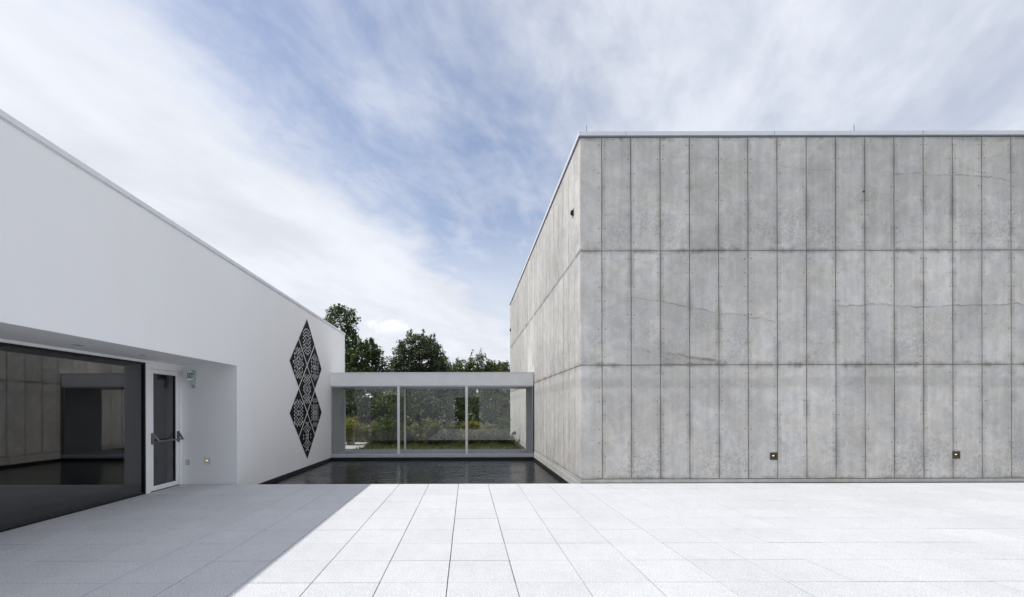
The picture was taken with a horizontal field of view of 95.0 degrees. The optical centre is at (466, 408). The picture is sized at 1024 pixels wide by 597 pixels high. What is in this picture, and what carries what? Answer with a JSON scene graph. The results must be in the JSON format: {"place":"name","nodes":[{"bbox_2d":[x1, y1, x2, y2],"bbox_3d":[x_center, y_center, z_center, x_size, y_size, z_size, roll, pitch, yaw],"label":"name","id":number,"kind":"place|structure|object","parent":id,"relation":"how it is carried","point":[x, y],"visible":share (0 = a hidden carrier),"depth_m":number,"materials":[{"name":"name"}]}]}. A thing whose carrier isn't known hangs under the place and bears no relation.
{"place":"outdoors","nodes":[
{"label":"outdoors","id":0,"kind":"place"},
{"bbox_2d":[346,442,367,448],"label":"gravel path","id":1,"kind":"structure","parent":0,"point":[359,444],"depth_m":20.24,"materials":[{"name":"white gravel"}]},
{"bbox_2d":[259,457,569,483],"bbox_3d":[-1.194,1.880,12.947,7.182,0.585,6.805,0,0,0],"label":"pool basin","id":2,"kind":"object","parent":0,"point":[270,481],"visible":0.14,"depth_m":16.23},
{"bbox_2d":[271,460,563,484],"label":"water","id":3,"kind":"structure","parent":0,"point":[399,472],"depth_m":12.87,"materials":[{"name":"black liquid"}]},
{"bbox_2d":[345,410,524,449],"bbox_3d":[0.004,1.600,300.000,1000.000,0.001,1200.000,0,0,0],"label":"ground","id":4,"kind":"structure","parent":0,"point":[456,423],"depth_m":19.64,"materials":[{"name":"green plant"}]},
{"bbox_2d":[0,109,345,531],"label":"white building","id":5,"kind":"structure","parent":4,"relation":"on","point":[115,279],"depth_m":7.23,"materials":[{"name":"paint"}]},
{"bbox_2d":[0,342,145,531],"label":"window","id":6,"kind":"structure","parent":5,"relation":"in","point":[73,425],"depth_m":6.88,"materials":[{"name":"black glass"}]},
{"bbox_2d":[150,369,183,491],"bbox_3d":[-5.838,0.414,9.095,0.191,2.297,0.867,0,0,0],"label":"door","id":7,"kind":"structure","parent":5,"relation":"in","point":[176,439],"depth_m":9.41,"materials":[{"name":"white paint"}]},
{"bbox_2d":[186,370,195,387],"bbox_3d":[-5.612,-0.601,9.482,0.070,0.360,0.284,0,0,0],"label":"exit sign","id":8,"kind":"object","parent":5,"relation":"attached to","point":[191,375],"visible":1,"depth_m":9.55,"materials":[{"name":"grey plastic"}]},
{"bbox_2d":[204,457,210,464],"bbox_3d":[-5.348,1.083,9.618,0.144,0.144,0.011,0,0,0],"label":"recess wall light","id":9,"kind":"object","parent":5,"relation":"attached to","point":[207,460],"visible":1,"depth_m":9.61,"materials":[{"name":"white"}]},
{"bbox_2d":[290,390,306,435],"bbox_3d":[-4.734,0.127,13.137,0.003,1.332,1.333,0,0,0],"label":"diamond panel","id":10,"kind":"object","parent":5,"relation":"attached to","point":[304,413],"visible":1,"depth_m":13.12,"materials":[{"name":"black metal"}]},
{"bbox_2d":[290,339,306,385],"bbox_3d":[-4.737,-1.277,13.137,0.003,1.332,1.333,0,0,0],"label":"diamond panel","id":11,"kind":"object","parent":5,"relation":"attached to","point":[300,370],"visible":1,"depth_m":13.13,"materials":[{"name":"black metal"}]},
{"bbox_2d":[299,320,313,362],"bbox_3d":[-4.739,-1.979,13.840,0.003,1.332,1.333,0,0,0],"label":"diamond panel","id":12,"kind":"object","parent":5,"relation":"attached to","point":[306,327],"visible":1,"depth_m":13.79,"materials":[{"name":"black metal"}]},
{"bbox_2d":[299,367,313,410],"bbox_3d":[-4.735,-0.575,13.840,0.003,1.332,1.333,0,0,0],"label":"diamond panel","id":13,"kind":"object","parent":5,"relation":"attached to","point":[305,392],"visible":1,"depth_m":13.77,"materials":[{"name":"black metal"}]},
{"bbox_2d":[299,414,314,458],"bbox_3d":[-4.732,0.829,13.840,0.003,1.332,1.333,0,0,0],"label":"diamond panel","id":14,"kind":"object","parent":5,"relation":"attached to","point":[304,432],"visible":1,"depth_m":13.77,"materials":[{"name":"black metal"}]},
{"bbox_2d":[308,347,320,387],"bbox_3d":[-4.737,-1.277,14.543,0.003,1.332,1.333,0,0,0],"label":"diamond panel","id":15,"kind":"object","parent":5,"relation":"attached to","point":[316,369],"visible":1,"depth_m":14.51,"materials":[{"name":"black metal"}]},
{"bbox_2d":[308,392,321,432],"bbox_3d":[-4.734,0.127,14.543,0.003,1.332,1.333,0,0,0],"label":"diamond panel","id":16,"kind":"object","parent":5,"relation":"attached to","point":[314,414],"visible":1,"depth_m":14.49,"materials":[{"name":"black metal"}]},
{"bbox_2d":[323,303,365,400],"bbox_3d":[-9.079,-2.843,32.973,4.269,9.130,3.281,0,0,11],"label":"broadleaf tree","id":17,"kind":"object","parent":4,"relation":"on","point":[347,315],"visible":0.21,"depth_m":32.42,"materials":[{"name":"green plant"}]},
{"bbox_2d":[345,416,363,444],"bbox_3d":[-5.217,0.983,20.713,1.400,1.332,1.122,0,0,0],"label":"shrub","id":18,"kind":"object","parent":4,"relation":"on","point":[351,429],"visible":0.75,"depth_m":20.47,"materials":[{"name":"green plant"}]},
{"bbox_2d":[345,337,388,427],"bbox_3d":[-7.225,-1.524,31.377,4.210,6.484,2.942,0,0,0],"label":"broadleaf tree","id":19,"kind":"object","parent":4,"relation":"on","point":[372,355],"visible":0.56,"depth_m":31.07,"materials":[{"name":"green plant"}]},
{"bbox_2d":[345,389,388,424],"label":"young tree","id":20,"kind":"object","parent":4,"relation":"on","point":[360,402],"visible":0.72,"depth_m":27.96,"materials":[{"name":"green plant"}]},
{"bbox_2d":[358,419,383,443],"bbox_3d":[-4.290,1.074,21.244,1.332,1.146,1.044,0,0,0],"label":"shrub","id":21,"kind":"object","parent":4,"relation":"on","point":[368,434],"visible":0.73,"depth_m":21.10,"materials":[{"name":"green plant"}]},
{"bbox_2d":[372,415,403,443],"bbox_3d":[-3.478,0.950,20.858,1.609,1.392,1.335,0,0,0],"label":"shrub","id":22,"kind":"object","parent":4,"relation":"on","point":[387,430],"visible":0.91,"depth_m":20.65,"materials":[{"name":"green plant"}]},
{"bbox_2d":[369,367,408,411],"bbox_3d":[-5.703,-1.053,37.932,4.894,5.534,3.085,0,0,0],"label":"broadleaf tree","id":23,"kind":"object","parent":4,"relation":"on","point":[384,392],"visible":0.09,"depth_m":37.74,"materials":[{"name":"green plant"}]},
{"bbox_2d":[368,389,419,426],"bbox_3d":[-4.296,0.003,27.544,3.072,3.414,2.251,0,0,0],"label":"young tree","id":24,"kind":"object","parent":4,"relation":"on","point":[392,406],"visible":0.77,"depth_m":27.40,"materials":[{"name":"green plant"}]},
{"bbox_2d":[401,424,417,443],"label":"shrub","id":25,"kind":"object","parent":4,"relation":"on","point":[409,437],"visible":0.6,"depth_m":21.25,"materials":[{"name":"green plant"}]},
{"bbox_2d":[386,329,450,429],"bbox_3d":[-3.540,-2.042,34.093,4.834,7.502,3.518,0,0,0],"label":"broadleaf tree","id":26,"kind":"object","parent":4,"relation":"on","point":[422,349],"visible":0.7,"depth_m":33.44,"materials":[{"name":"green plant"}]},
{"bbox_2d":[345,361,509,430],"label":"woodland","id":27,"kind":"object","parent":4,"relation":"on","point":[420,420],"visible":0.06,"depth_m":33.09,"materials":[{"name":"green plant"}]},
{"bbox_2d":[409,416,446,443],"bbox_3d":[-1.749,0.990,20.682,1.646,1.303,1.408,0,0,-25],"label":"shrub","id":28,"kind":"object","parent":4,"relation":"on","point":[429,434],"visible":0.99,"depth_m":20.55,"materials":[{"name":"green plant"}]},
{"bbox_2d":[406,389,454,424],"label":"young tree","id":29,"kind":"object","parent":4,"relation":"on","point":[425,411],"visible":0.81,"depth_m":28.38,"materials":[{"name":"green plant"}]},
{"bbox_2d":[331,372,533,457],"bbox_3d":[-1.209,0.228,17.169,7.058,2.971,1.862,0,0,0],"label":"glass corridor","id":30,"kind":"object","parent":4,"relation":"on","point":[341,382],"visible":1,"depth_m":16.25,"materials":[{"name":"white paint"}]},
{"bbox_2d":[430,356,469,425],"bbox_3d":[-1.574,-1.350,36.498,4.095,6.108,2.761,0,0,0],"label":"broadleaf tree","id":31,"kind":"object","parent":4,"relation":"on","point":[456,365],"visible":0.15,"depth_m":36.37,"materials":[{"name":"green plant"}]},
{"bbox_2d":[439,422,462,441],"bbox_3d":[-0.810,1.129,21.405,1.345,1.020,1.052,0,0,0],"label":"shrub","id":32,"kind":"object","parent":4,"relation":"on","point":[452,430],"visible":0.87,"depth_m":21.16,"materials":[{"name":"green plant"}]},
{"bbox_2d":[441,389,483,432],"bbox_3d":[-0.244,-0.141,29.007,2.712,3.682,2.021,0,0,0],"label":"young tree","id":33,"kind":"object","parent":4,"relation":"on","point":[460,402],"visible":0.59,"depth_m":28.83,"materials":[{"name":"green plant"}]},
{"bbox_2d":[456,419,485,442],"bbox_3d":[0.163,1.056,20.873,1.425,1.160,1.072,0,0,0],"label":"shrub","id":34,"kind":"object","parent":4,"relation":"on","point":[473,431],"visible":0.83,"depth_m":20.76,"materials":[{"name":"green plant"}]},
{"bbox_2d":[451,348,509,420],"bbox_3d":[0.947,-1.606,38.085,5.368,6.608,3.278,0,0,0],"label":"tree","id":35,"kind":"object","parent":4,"relation":"on","point":[486,366],"visible":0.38,"depth_m":37.84,"materials":[{"name":"green plant"}]},
{"bbox_2d":[478,421,496,441],"bbox_3d":[1.022,1.086,21.503,1.262,1.099,1.006,0,0,18],"label":"shrub","id":36,"kind":"object","parent":4,"relation":"on","point":[488,435],"visible":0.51,"depth_m":21.39,"materials":[{"name":"green plant"}]},
{"bbox_2d":[468,389,509,425],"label":"young tree","id":37,"kind":"object","parent":4,"relation":"on","point":[482,395],"visible":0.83,"depth_m":27.26,"materials":[{"name":"green plant"}]},
{"bbox_2d":[476,360,509,413],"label":"broadleaf tree","id":38,"kind":"object","parent":4,"relation":"on","point":[505,365],"visible":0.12,"depth_m":43.79,"materials":[{"name":"green plant"}]},
{"bbox_2d":[489,417,515,442],"bbox_3d":[1.612,1.002,20.865,1.040,1.260,1.117,0,0,43],"label":"shrub","id":39,"kind":"object","parent":4,"relation":"on","point":[501,431],"visible":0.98,"depth_m":20.66,"materials":[{"name":"green plant"}]},
{"bbox_2d":[509,130,1023,483],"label":"concrete building","id":40,"kind":"structure","parent":4,"relation":"on","point":[712,306],"depth_m":9.62,"materials":[{"name":"concrete"}]},
{"bbox_2d":[770,452,777,459],"bbox_3d":[6.319,0.985,9.618,0.154,0.154,0.011,0,0,0],"label":"wall light","id":41,"kind":"object","parent":40,"relation":"attached to","point":[773,455],"visible":1,"depth_m":9.61,"materials":[{"name":"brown metal"}]},
{"bbox_2d":[952,451,959,458],"bbox_3d":[10.080,0.958,9.618,0.154,0.154,0.011,0,0,0],"label":"wall light","id":42,"kind":"object","parent":40,"relation":"attached to","point":[956,454],"visible":1,"depth_m":9.61,"materials":[{"name":"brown metal"}]},
{"bbox_2d":[0,482,1023,596],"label":"pavement","id":43,"kind":"structure","parent":0,"point":[648,540],"depth_m":5.40,"materials":[{"name":"white tile"}]},
{"bbox_2d":[0,0,1023,407],"label":"sky","id":44,"kind":"structure","parent":0,"point":[400,164],"materials":[{"name":"blue"}]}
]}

